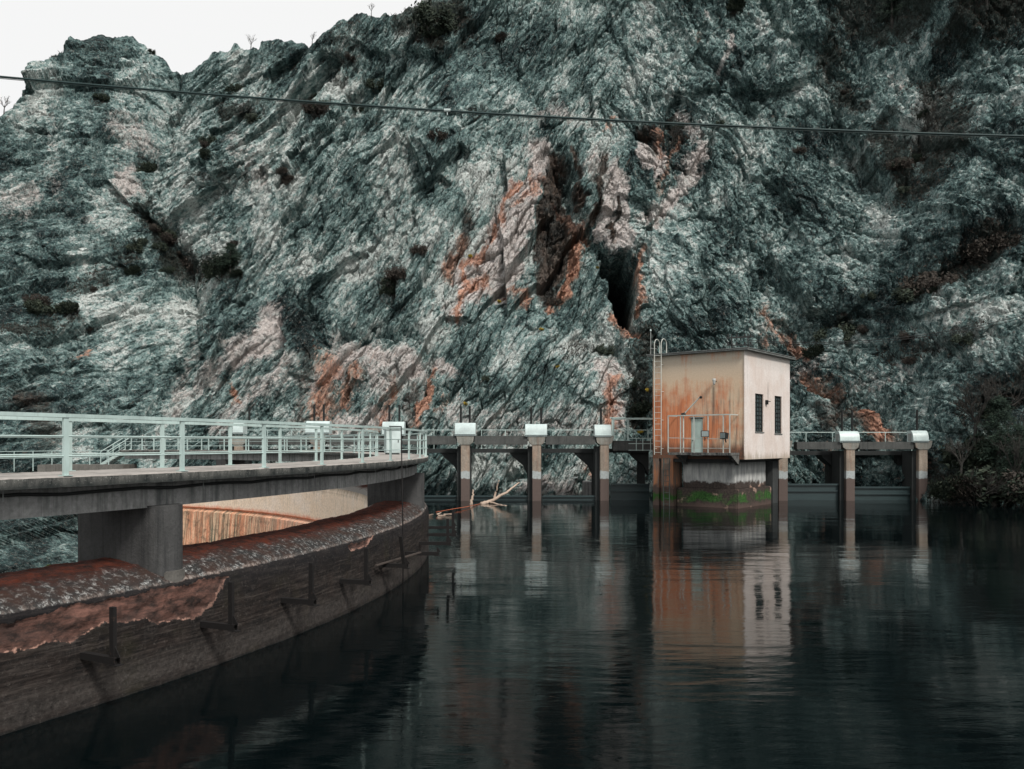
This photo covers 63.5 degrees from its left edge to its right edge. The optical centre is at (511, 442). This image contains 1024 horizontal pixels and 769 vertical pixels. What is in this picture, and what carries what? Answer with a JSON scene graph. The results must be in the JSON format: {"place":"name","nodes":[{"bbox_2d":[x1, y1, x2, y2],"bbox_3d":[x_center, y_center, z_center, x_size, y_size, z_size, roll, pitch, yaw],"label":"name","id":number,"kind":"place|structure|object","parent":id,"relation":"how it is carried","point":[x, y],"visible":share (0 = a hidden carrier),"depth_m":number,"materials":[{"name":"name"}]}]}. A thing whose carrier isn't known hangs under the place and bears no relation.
{"place":"outdoors","nodes":[
{"label":"outdoors","id":0,"kind":"place"},
{"bbox_2d":[0,0,420,115],"label":"sky","id":1,"kind":"structure","parent":0,"point":[184,33],"materials":[{"name":"white"}]},
{"bbox_2d":[0,78,1019,137],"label":"overhead wire","id":2,"kind":"object","parent":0,"point":[511,116],"visible":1,"depth_m":31.09,"materials":[{"name":"black metal"}]},
{"bbox_2d":[0,0,1023,572],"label":"hillside","id":3,"kind":"structure","parent":0,"point":[772,240],"depth_m":73.48,"materials":[{"name":"stone"}]},
{"bbox_2d":[22,292,52,305],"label":"shrub","id":4,"kind":"object","parent":3,"relation":"on","point":[44,299],"visible":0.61,"depth_m":72.02,"materials":[{"name":"brown plant"}]},
{"bbox_2d":[22,298,55,316],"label":"shrub","id":5,"kind":"object","parent":3,"relation":"on","point":[34,307],"visible":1,"depth_m":70.80,"materials":[{"name":"green plant"}]},
{"bbox_2d":[53,300,79,314],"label":"shrub","id":6,"kind":"object","parent":3,"relation":"on","point":[72,307],"visible":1,"depth_m":72.08,"materials":[{"name":"green plant"}]},
{"bbox_2d":[37,464,136,471],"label":"bank wall","id":7,"kind":"structure","parent":3,"relation":"on","point":[50,467],"depth_m":55.50,"materials":[{"name":"concrete"}]},
{"bbox_2d":[0,450,108,470],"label":"bank railing","id":8,"kind":"object","parent":7,"relation":"on","point":[53,457],"visible":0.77,"depth_m":55.79,"materials":[{"name":"grey metal"}]},
{"bbox_2d":[100,438,131,463],"bbox_3d":[-27.489,0.564,57.461,2.197,2.052,0.870,0,0,-36],"label":"stair","id":9,"kind":"object","parent":7,"relation":"on","point":[112,459],"visible":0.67,"depth_m":57.34,"materials":[{"name":"grey metal"}]},
{"bbox_2d":[124,265,141,274],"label":"shrub","id":10,"kind":"object","parent":3,"relation":"on","point":[132,270],"visible":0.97,"depth_m":79.63,"materials":[{"name":"green plant"}]},
{"bbox_2d":[124,242,144,253],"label":"shrub","id":11,"kind":"object","parent":3,"relation":"on","point":[139,248],"visible":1,"depth_m":80.98,"materials":[{"name":"green plant"}]},
{"bbox_2d":[131,237,147,245],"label":"shrub","id":12,"kind":"object","parent":3,"relation":"on","point":[143,241],"visible":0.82,"depth_m":81.66,"materials":[{"name":"green plant"}]},
{"bbox_2d":[134,161,157,172],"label":"shrub","id":13,"kind":"object","parent":3,"relation":"on","point":[149,167],"visible":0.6,"depth_m":90.36,"materials":[{"name":"green plant"}]},
{"bbox_2d":[147,222,161,234],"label":"shrub","id":14,"kind":"object","parent":3,"relation":"on","point":[154,228],"visible":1,"depth_m":83.05,"materials":[{"name":"brown plant"}]},
{"bbox_2d":[152,242,168,252],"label":"shrub","id":15,"kind":"object","parent":3,"relation":"on","point":[163,246],"visible":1,"depth_m":83.09,"materials":[{"name":"green plant"}]},
{"bbox_2d":[158,266,175,273],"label":"shrub","id":16,"kind":"object","parent":3,"relation":"on","point":[171,269],"visible":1,"depth_m":81.86,"materials":[{"name":"green plant"}]},
{"bbox_2d":[160,230,177,245],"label":"shrub","id":17,"kind":"object","parent":3,"relation":"on","point":[168,238],"visible":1,"depth_m":84.09,"materials":[{"name":"brown plant"}]},
{"bbox_2d":[179,255,193,274],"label":"shrub","id":18,"kind":"object","parent":3,"relation":"on","point":[185,259],"visible":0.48,"depth_m":85.46,"materials":[{"name":"green plant"}]},
{"bbox_2d":[198,147,212,159],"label":"shrub","id":19,"kind":"object","parent":3,"relation":"on","point":[204,153],"visible":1,"depth_m":81.15,"materials":[{"name":"green plant"}]},
{"bbox_2d":[197,134,216,144],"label":"shrub","id":20,"kind":"object","parent":3,"relation":"on","point":[210,140],"visible":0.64,"depth_m":85.66,"materials":[{"name":"green plant"}]},
{"bbox_2d":[198,253,237,282],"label":"shrub","id":21,"kind":"object","parent":3,"relation":"on","point":[212,271],"visible":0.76,"depth_m":77.16,"materials":[{"name":"green plant"}]},
{"bbox_2d":[210,242,246,274],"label":"conifer tree","id":22,"kind":"object","parent":3,"relation":"on","point":[232,250],"visible":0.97,"depth_m":76.92,"materials":[{"name":"green plant"}]},
{"bbox_2d":[224,82,243,93],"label":"shrub","id":23,"kind":"object","parent":3,"relation":"on","point":[232,88],"visible":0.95,"depth_m":90.18,"materials":[{"name":"green plant"}]},
{"bbox_2d":[228,268,243,278],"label":"shrub","id":24,"kind":"object","parent":3,"relation":"on","point":[237,272],"visible":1,"depth_m":75.83,"materials":[{"name":"green plant"}]},
{"bbox_2d":[244,113,262,123],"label":"shrub","id":25,"kind":"object","parent":3,"relation":"on","point":[251,117],"visible":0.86,"depth_m":84.53,"materials":[{"name":"green plant"}]},
{"bbox_2d":[299,98,329,119],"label":"shrub","id":26,"kind":"object","parent":3,"relation":"on","point":[306,108],"visible":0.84,"depth_m":79.29,"materials":[{"name":"green plant"}]},
{"bbox_2d":[364,77,383,92],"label":"shrub","id":27,"kind":"object","parent":3,"relation":"on","point":[369,84],"visible":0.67,"depth_m":82.62,"materials":[{"name":"green plant"}]},
{"bbox_2d":[377,281,395,296],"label":"shrub","id":28,"kind":"object","parent":3,"relation":"on","point":[388,290],"visible":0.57,"depth_m":70.19,"materials":[{"name":"green plant"}]},
{"bbox_2d":[384,263,407,280],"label":"shrub","id":29,"kind":"object","parent":3,"relation":"on","point":[393,273],"visible":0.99,"depth_m":69.22,"materials":[{"name":"brown plant"}]},
{"bbox_2d":[408,243,427,255],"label":"shrub","id":30,"kind":"object","parent":3,"relation":"on","point":[417,249],"visible":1,"depth_m":69.07,"materials":[{"name":"brown plant"}]},
{"bbox_2d":[409,0,457,37],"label":"shrub","id":31,"kind":"object","parent":3,"relation":"on","point":[424,13],"visible":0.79,"depth_m":78.27,"materials":[{"name":"green plant"}]},
{"bbox_2d":[420,23,447,38],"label":"shrub","id":32,"kind":"object","parent":3,"relation":"on","point":[436,31],"visible":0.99,"depth_m":78.92,"materials":[{"name":"green plant"}]},
{"bbox_2d":[426,127,448,143],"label":"shrub","id":33,"kind":"object","parent":3,"relation":"on","point":[442,135],"visible":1,"depth_m":73.46,"materials":[{"name":"green plant"}]},
{"bbox_2d":[465,103,488,120],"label":"bare shrub","id":34,"kind":"object","parent":3,"relation":"on","point":[478,116],"visible":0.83,"depth_m":75.70,"materials":[{"name":"brown plant"}]},
{"bbox_2d":[494,31,508,44],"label":"shrub","id":35,"kind":"object","parent":3,"relation":"on","point":[500,36],"visible":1,"depth_m":81.47,"materials":[{"name":"brown plant"}]},
{"bbox_2d":[0,0,1023,503],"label":"dry scrub","id":36,"kind":"object","parent":3,"relation":"on","point":[914,166],"visible":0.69,"depth_m":72.33,"materials":[{"name":"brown plant"}]},
{"bbox_2d":[547,297,562,305],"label":"shrub","id":37,"kind":"object","parent":3,"relation":"on","point":[557,301],"visible":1,"depth_m":70.05,"materials":[{"name":"green plant"}]},
{"bbox_2d":[219,430,931,500],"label":"sluice gate bridge","id":38,"kind":"structure","parent":3,"relation":"on","point":[840,468],"depth_m":56.60,"materials":[{"name":"concrete"}]},
{"bbox_2d":[232,406,249,433],"bbox_3d":[-18.560,-1.575,56.865,1.076,1.922,0.970,0,0,0],"label":"gate hoist","id":39,"kind":"object","parent":38,"relation":"on","point":[239,429],"visible":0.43,"depth_m":56.47,"materials":[{"name":"metal"}]},
{"bbox_2d":[305,404,331,433],"bbox_3d":[-13.293,-1.635,56.865,1.680,2.043,0.970,0,0,0],"label":"gate hoist","id":40,"kind":"object","parent":38,"relation":"on","point":[312,431],"visible":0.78,"depth_m":56.63,"materials":[{"name":"metal"}]},
{"bbox_2d":[382,405,405,435],"bbox_3d":[-8.123,-1.554,56.865,1.560,2.124,0.970,0,0,0],"label":"gate hoist","id":41,"kind":"object","parent":38,"relation":"on","point":[398,423],"visible":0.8,"depth_m":56.69,"materials":[{"name":"metal"}]},
{"bbox_2d":[424,495,456,499],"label":"sluice gate","id":42,"kind":"structure","parent":38,"relation":"attached to","point":[440,497],"depth_m":57.25,"materials":[{"name":"metal"}]},
{"bbox_2d":[455,406,475,435],"bbox_3d":[-3.196,-1.513,56.865,1.460,2.043,0.970,0,0,0],"label":"gate hoist","id":43,"kind":"object","parent":38,"relation":"on","point":[465,429],"visible":1,"depth_m":56.50,"materials":[{"name":"metal"}]},
{"bbox_2d":[473,495,527,499],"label":"sluice gate","id":44,"kind":"structure","parent":38,"relation":"attached to","point":[503,497],"depth_m":57.25,"materials":[{"name":"metal"}]},
{"bbox_2d":[525,407,546,435],"bbox_3d":[1.649,-1.452,56.865,1.540,2.002,0.970,0,0,0],"label":"gate hoist","id":45,"kind":"object","parent":38,"relation":"on","point":[531,429],"visible":0.93,"depth_m":56.50,"materials":[{"name":"metal"}]},
{"bbox_2d":[542,495,594,499],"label":"sluice gate","id":46,"kind":"structure","parent":38,"relation":"attached to","point":[568,497],"depth_m":57.25,"materials":[{"name":"metal"}]},
{"bbox_2d":[593,408,611,436],"bbox_3d":[6.209,-1.411,56.865,1.180,2.002,0.970,0,0,0],"label":"gate hoist","id":47,"kind":"object","parent":38,"relation":"on","point":[600,430],"visible":0.95,"depth_m":56.49,"materials":[{"name":"metal"}]},
{"bbox_2d":[610,484,649,499],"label":"sluice gate","id":48,"kind":"structure","parent":38,"relation":"attached to","point":[629,491],"depth_m":57.25,"materials":[{"name":"metal"}]},
{"bbox_2d":[610,417,652,450],"bbox_3d":[8.306,-0.645,57.414,2.809,2.349,1.872,0,0,0],"label":"railing","id":49,"kind":"object","parent":38,"relation":"on","point":[623,418],"visible":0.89,"depth_m":56.73,"materials":[{"name":"grey metal"}]},
{"bbox_2d":[788,484,838,499],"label":"sluice gate","id":50,"kind":"structure","parent":38,"relation":"attached to","point":[813,491],"depth_m":57.25,"materials":[{"name":"metal"}]},
{"bbox_2d":[835,410,860,441],"bbox_3d":[23.065,-1.148,56.865,1.400,2.208,0.970,0,0,0],"label":"gate hoist","id":51,"kind":"object","parent":38,"relation":"on","point":[847,436],"visible":0.94,"depth_m":56.56,"materials":[{"name":"metal"}]},
{"bbox_2d":[855,486,910,499],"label":"sluice gate","id":52,"kind":"structure","parent":38,"relation":"attached to","point":[882,493],"depth_m":57.25,"materials":[{"name":"metal"}]},
{"bbox_2d":[907,410,929,441],"bbox_3d":[27.910,-1.168,56.865,1.120,2.249,0.970,0,0,0],"label":"gate hoist","id":53,"kind":"object","parent":38,"relation":"on","point":[917,436],"visible":0.95,"depth_m":56.54,"materials":[{"name":"metal"}]},
{"bbox_2d":[582,481,591,494],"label":"bank block","id":54,"kind":"structure","parent":3,"relation":"on","point":[586,487],"depth_m":59.80,"materials":[{"name":"concrete"}]},
{"bbox_2d":[594,343,613,355],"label":"shrub","id":55,"kind":"object","parent":3,"relation":"on","point":[601,350],"visible":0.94,"depth_m":68.40,"materials":[{"name":"green plant"}]},
{"bbox_2d":[628,398,651,420],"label":"shrub","id":56,"kind":"object","parent":3,"relation":"on","point":[641,409],"visible":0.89,"depth_m":65.05,"materials":[{"name":"green plant"}]},
{"bbox_2d":[649,125,691,150],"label":"bare shrub","id":57,"kind":"object","parent":3,"relation":"on","point":[663,140],"visible":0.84,"depth_m":77.06,"materials":[{"name":"brown plant"}]},
{"bbox_2d":[725,0,747,14],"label":"shrub","id":58,"kind":"object","parent":3,"relation":"on","point":[740,3],"visible":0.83,"depth_m":80.81,"materials":[{"name":"green plant"}]},
{"bbox_2d":[799,343,826,359],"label":"shrub","id":59,"kind":"object","parent":3,"relation":"on","point":[815,349],"visible":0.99,"depth_m":67.70,"materials":[{"name":"green plant"}]},
{"bbox_2d":[812,321,858,344],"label":"shrub","id":60,"kind":"object","parent":3,"relation":"on","point":[847,335],"visible":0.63,"depth_m":68.72,"materials":[{"name":"green plant"}]},
{"bbox_2d":[874,0,907,28],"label":"conifer tree","id":61,"kind":"object","parent":3,"relation":"on","point":[892,11],"visible":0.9,"depth_m":79.78,"materials":[{"name":"green plant"}]},
{"bbox_2d":[885,154,914,172],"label":"shrub","id":62,"kind":"object","parent":3,"relation":"on","point":[904,163],"visible":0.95,"depth_m":72.11,"materials":[{"name":"green plant"}]},
{"bbox_2d":[890,287,923,304],"bbox_3d":[31.432,-11.703,65.343,2.715,2.283,3.992,0,0,13],"label":"shrub","id":63,"kind":"object","parent":3,"relation":"on","point":[906,294],"visible":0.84,"depth_m":64.53,"materials":[{"name":"green plant"}]},
{"bbox_2d":[901,355,916,365],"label":"shrub","id":64,"kind":"object","parent":3,"relation":"on","point":[905,360],"visible":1,"depth_m":63.12,"materials":[{"name":"green plant"}]},
{"bbox_2d":[916,109,930,117],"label":"shrub","id":65,"kind":"object","parent":3,"relation":"on","point":[924,112],"visible":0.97,"depth_m":71.76,"materials":[{"name":"green plant"}]},
{"bbox_2d":[896,265,964,298],"bbox_3d":[32.932,-12.233,64.931,4.050,3.380,4.995,0,0,-31],"label":"shrub","id":66,"kind":"object","parent":3,"relation":"on","point":[922,281],"visible":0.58,"depth_m":64.42,"materials":[{"name":"green plant"}]},
{"bbox_2d":[927,470,972,503],"bbox_3d":[28.402,2.874,53.674,3.951,2.259,2.687,0,0,60],"label":"shrub","id":67,"kind":"object","parent":3,"relation":"on","point":[938,490],"visible":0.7,"depth_m":53.14,"materials":[{"name":"green plant"}]},
{"bbox_2d":[942,434,981,473],"bbox_3d":[29.322,1.210,54.018,2.008,3.680,2.292,0,0,-33],"label":"bare tree","id":68,"kind":"object","parent":3,"relation":"on","point":[960,445],"visible":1,"depth_m":54.06,"materials":[{"name":"brown plant"}]},
{"bbox_2d":[949,329,975,346],"bbox_3d":[32.743,-7.630,60.090,1.586,1.333,2.332,0,0,47],"label":"shrub","id":69,"kind":"object","parent":3,"relation":"on","point":[955,339],"visible":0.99,"depth_m":59.73,"materials":[{"name":"green plant"}]},
{"bbox_2d":[934,431,1005,471],"bbox_3d":[30.616,0.689,55.572,4.838,3.092,4.376,0,0,22],"label":"shrub","id":70,"kind":"object","parent":3,"relation":"on","point":[950,458],"visible":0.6,"depth_m":54.53,"materials":[{"name":"green plant"}]},
{"bbox_2d":[944,466,1000,504],"bbox_3d":[29.572,2.816,52.491,3.989,2.699,3.234,0,0,7],"label":"shrub","id":71,"kind":"object","parent":3,"relation":"on","point":[965,496],"visible":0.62,"depth_m":51.99,"materials":[{"name":"green plant"}]},
{"bbox_2d":[948,372,1010,456],"bbox_3d":[30.638,-1.891,53.761,3.942,5.650,2.324,0,0,0],"label":"bare tree","id":72,"kind":"object","parent":3,"relation":"on","point":[976,419],"visible":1,"depth_m":54.27,"materials":[{"name":"brown plant"}]},
{"bbox_2d":[962,472,1006,498],"bbox_3d":[29.553,2.509,51.649,2.590,1.966,3.454,0,0,22],"label":"bare shrub","id":73,"kind":"object","parent":3,"relation":"on","point":[989,491],"visible":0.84,"depth_m":51.05,"materials":[{"name":"brown plant"}]},
{"bbox_2d":[960,366,1023,410],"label":"bare shrub","id":74,"kind":"object","parent":3,"relation":"on","point":[1020,398],"visible":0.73,"depth_m":56.87,"materials":[{"name":"brown plant"}]},
{"bbox_2d":[961,463,1023,506],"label":"shrub","id":75,"kind":"object","parent":3,"relation":"on","point":[997,497],"visible":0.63,"depth_m":51.89,"materials":[{"name":"green plant"}]},
{"bbox_2d":[963,228,1023,267],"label":"shrub","id":76,"kind":"object","parent":3,"relation":"on","point":[979,250],"visible":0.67,"depth_m":62.82,"materials":[{"name":"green plant"}]},
{"bbox_2d":[964,403,1023,448],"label":"bare shrub","id":77,"kind":"object","parent":3,"relation":"on","point":[1012,424],"visible":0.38,"depth_m":54.52,"materials":[{"name":"brown plant"}]},
{"bbox_2d":[968,395,1022,473],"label":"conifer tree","id":78,"kind":"object","parent":3,"relation":"on","point":[998,402],"visible":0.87,"depth_m":53.34,"materials":[{"name":"green plant"}]},
{"bbox_2d":[989,423,1023,478],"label":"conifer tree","id":79,"kind":"object","parent":3,"relation":"on","point":[1019,427],"visible":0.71,"depth_m":51.95,"materials":[{"name":"green plant"}]},
{"bbox_2d":[990,429,1023,501],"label":"bare tree","id":80,"kind":"object","parent":3,"relation":"on","point":[1015,450],"visible":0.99,"depth_m":51.14,"materials":[{"name":"brown plant"}]},
{"bbox_2d":[991,469,1023,506],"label":"shrub","id":81,"kind":"object","parent":3,"relation":"on","point":[1014,487],"visible":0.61,"depth_m":50.54,"materials":[{"name":"green plant"}]},
{"bbox_2d":[0,500,1023,768],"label":"water","id":82,"kind":"structure","parent":0,"point":[648,634],"depth_m":15.02,"materials":[{"name":"black liquid"}]},
{"bbox_2d":[480,480,519,505],"bbox_3d":[-0.313,3.240,53.757,2.389,1.674,2.654,0,0,42],"label":"drift branch","id":83,"kind":"object","parent":82,"relation":"on","point":[495,498],"visible":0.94,"depth_m":53.92,"materials":[{"name":"brown wood"}]},
{"bbox_2d":[646,338,795,508],"bbox_3d":[13.392,0.163,53.409,6.790,13.574,8.870,0,0,39],"label":"gatehouse","id":84,"kind":"object","parent":82,"relation":"in","point":[744,401],"visible":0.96,"depth_m":51.24,"materials":[{"name":"paint"}]},
{"bbox_2d":[681,396,701,452],"bbox_3d":[10.852,-1.130,49.961,1.313,3.422,0.215,0,0,35],"label":"davit crane","id":85,"kind":"object","parent":84,"relation":"on","point":[700,397],"visible":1,"depth_m":50.21,"materials":[{"name":"paint"}]},
{"bbox_2d":[691,419,702,455],"bbox_3d":[11.401,-0.351,50.998,0.771,2.281,0.110,0,0,39],"label":"door","id":86,"kind":"structure","parent":84,"relation":"in","point":[698,422],"depth_m":50.98,"materials":[{"name":"paint"}]},
{"bbox_2d":[727,334,753,347],"bbox_3d":[14.454,-6.285,52.403,1.703,1.270,0.140,0,0,0],"label":"insulator rack","id":87,"kind":"object","parent":84,"relation":"on","point":[744,336],"visible":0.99,"depth_m":52.37,"materials":[{"name":"black metal"}]},
{"bbox_2d":[750,315,1023,342],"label":"overhead wire","id":88,"kind":"object","parent":87,"relation":"attached to","point":[887,338],"visible":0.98,"depth_m":53.06,"materials":[{"name":"black metal"}]},
{"bbox_2d":[754,318,1023,343],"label":"overhead wire","id":89,"kind":"object","parent":87,"relation":"attached to","point":[899,339],"visible":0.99,"depth_m":53.22,"materials":[{"name":"black metal"}]},
{"bbox_2d":[755,394,763,432],"bbox_3d":[15.099,-1.816,50.743,0.250,2.390,1.371,0,0,39],"label":"window","id":90,"kind":"structure","parent":84,"relation":"in","point":[758,397],"depth_m":50.90,"materials":[{"name":"glass"}]},
{"bbox_2d":[775,396,782,434],"bbox_3d":[17.033,-1.775,53.151,0.250,2.466,1.294,0,0,39],"label":"window","id":91,"kind":"structure","parent":84,"relation":"in","point":[777,398],"depth_m":53.34,"materials":[{"name":"glass"}]},
{"bbox_2d":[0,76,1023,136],"bbox_3d":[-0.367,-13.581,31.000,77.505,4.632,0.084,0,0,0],"label":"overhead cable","id":92,"kind":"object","parent":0,"point":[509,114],"visible":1,"depth_m":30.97,"materials":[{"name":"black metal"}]},
{"label":"ground","id":93,"kind":"structure","parent":0,"visible":0},
{"bbox_2d":[0,459,428,735],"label":"arch dam","id":94,"kind":"structure","parent":93,"relation":"on","point":[159,577],"depth_m":14.26,"materials":[{"name":"concrete"}]},
{"bbox_2d":[80,606,123,666],"bbox_3d":[-6.033,2.787,12.091,0.900,0.835,0.120,0,0,26],"label":"steel bracket","id":95,"kind":"object","parent":94,"relation":"attached to","point":[113,658],"visible":1,"depth_m":11.94,"materials":[{"name":"black metal"}]},
{"bbox_2d":[0,411,427,519],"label":"footbridge","id":96,"kind":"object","parent":94,"relation":"on","point":[67,490],"visible":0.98,"depth_m":15.14,"materials":[{"name":"concrete"}]},
{"bbox_2d":[383,429,400,454],"bbox_3d":[-5.000,-0.060,34.548,0.680,1.080,0.900,0,0,-15],"label":"electrical cabinet","id":97,"kind":"object","parent":96,"relation":"on","point":[396,434],"visible":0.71,"depth_m":34.17,"materials":[{"name":"grey metal"}]},
{"bbox_2d":[389,426,403,592],"bbox_3d":[-3.094,2.493,22.038,0.079,5.915,0.698,0,0,-41],"label":"gauge rod","id":98,"kind":"object","parent":96,"relation":"hanging from","point":[402,499],"visible":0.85,"depth_m":21.79,"materials":[{"name":"metal"}]},
{"bbox_2d":[200,582,240,631],"bbox_3d":[-5.067,2.787,14.231,0.900,0.835,0.120,0,0,22],"label":"steel bracket","id":99,"kind":"object","parent":94,"relation":"attached to","point":[232,624],"visible":0.96,"depth_m":14.10,"materials":[{"name":"black metal"}]},
{"bbox_2d":[281,563,318,605],"bbox_3d":[-4.252,2.787,16.434,0.900,0.835,0.120,0,0,18],"label":"steel bracket","id":100,"kind":"object","parent":94,"relation":"attached to","point":[312,599],"visible":1,"depth_m":16.32,"materials":[{"name":"black metal"}]},
{"bbox_2d":[339,548,373,585],"bbox_3d":[-3.578,2.787,18.745,0.900,0.836,0.120,0,0,14],"label":"steel bracket","id":101,"kind":"object","parent":94,"relation":"attached to","point":[367,579],"visible":0.81,"depth_m":18.64,"materials":[{"name":"black metal"}]},
{"bbox_2d":[379,536,409,568],"bbox_3d":[-3.062,2.783,21.151,0.900,0.843,0.250,0,0,10],"label":"steel bracket","id":102,"kind":"object","parent":94,"relation":"attached to","point":[403,564],"visible":0.81,"depth_m":21.11,"materials":[{"name":"black metal"}]},
{"bbox_2d":[375,552,420,565],"bbox_3d":[-2.968,3.040,21.775,0.070,0.070,2.350,0,0,22],"label":"plank","id":103,"kind":"object","parent":102,"relation":"on","point":[396,559],"visible":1,"depth_m":21.52,"materials":[{"name":"grey wood"}]},
{"bbox_2d":[404,547,440,555],"bbox_3d":[-2.599,3.067,23.528,1.160,0.275,0.120,0,0,6],"label":"steel bracket","id":104,"kind":"object","parent":94,"relation":"attached to","point":[424,553],"visible":0.73,"depth_m":23.47,"materials":[{"name":"black metal"}]},
{"bbox_2d":[419,519,452,545],"bbox_3d":[-2.439,2.787,25.880,1.160,0.835,0.120,0,0,2],"label":"steel bracket","id":105,"kind":"object","parent":94,"relation":"attached to","point":[448,541],"visible":0.81,"depth_m":25.83,"materials":[{"name":"black metal"}]},
{"bbox_2d":[427,512,457,536],"bbox_3d":[-2.447,2.787,28.356,1.160,0.836,0.120,0,0,-2],"label":"steel bracket","id":106,"kind":"object","parent":94,"relation":"attached to","point":[453,533],"visible":0.81,"depth_m":28.32,"materials":[{"name":"black metal"}]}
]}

